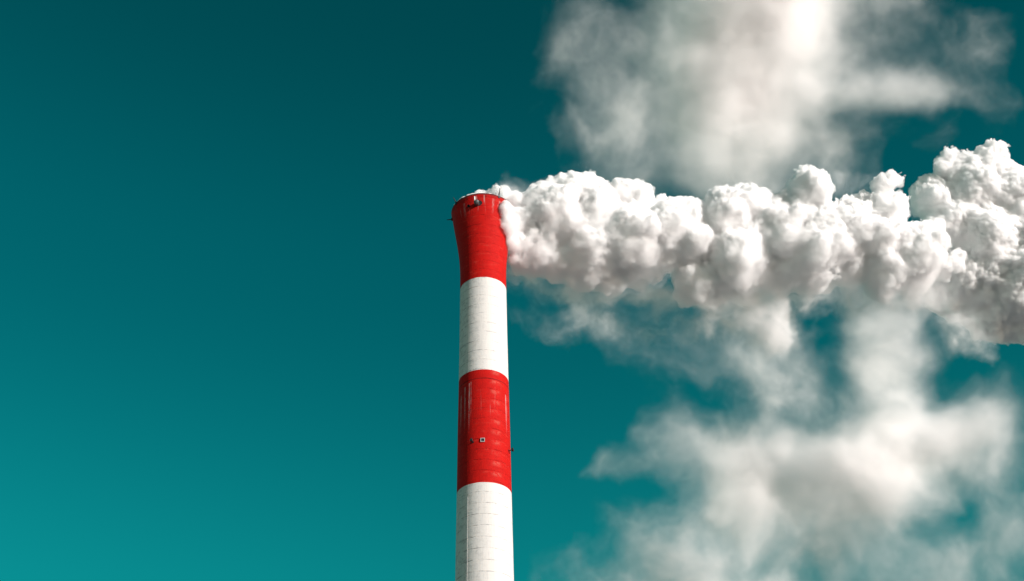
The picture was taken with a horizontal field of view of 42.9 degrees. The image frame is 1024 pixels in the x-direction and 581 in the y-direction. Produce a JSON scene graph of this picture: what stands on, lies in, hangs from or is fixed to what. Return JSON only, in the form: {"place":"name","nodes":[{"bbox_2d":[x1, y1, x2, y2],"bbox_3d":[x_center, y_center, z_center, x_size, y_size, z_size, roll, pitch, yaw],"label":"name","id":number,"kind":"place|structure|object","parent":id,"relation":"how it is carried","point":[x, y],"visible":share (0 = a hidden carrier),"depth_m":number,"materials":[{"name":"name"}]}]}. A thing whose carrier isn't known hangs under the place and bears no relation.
{"place":"outdoors","nodes":[
{"label":"outdoors","id":0,"kind":"place"},
{"bbox_2d":[0,0,1023,580],"label":"sky","id":1,"kind":"structure","parent":0,"point":[765,266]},
{"label":"ground","id":2,"kind":"structure","parent":0,"visible":0},
{"bbox_2d":[447,190,513,580],"bbox_3d":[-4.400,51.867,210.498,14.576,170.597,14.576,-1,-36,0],"label":"chimney","id":3,"kind":"object","parent":2,"relation":"on","point":[482,223],"visible":1,"depth_m":230.55,"materials":[{"name":"paint"}]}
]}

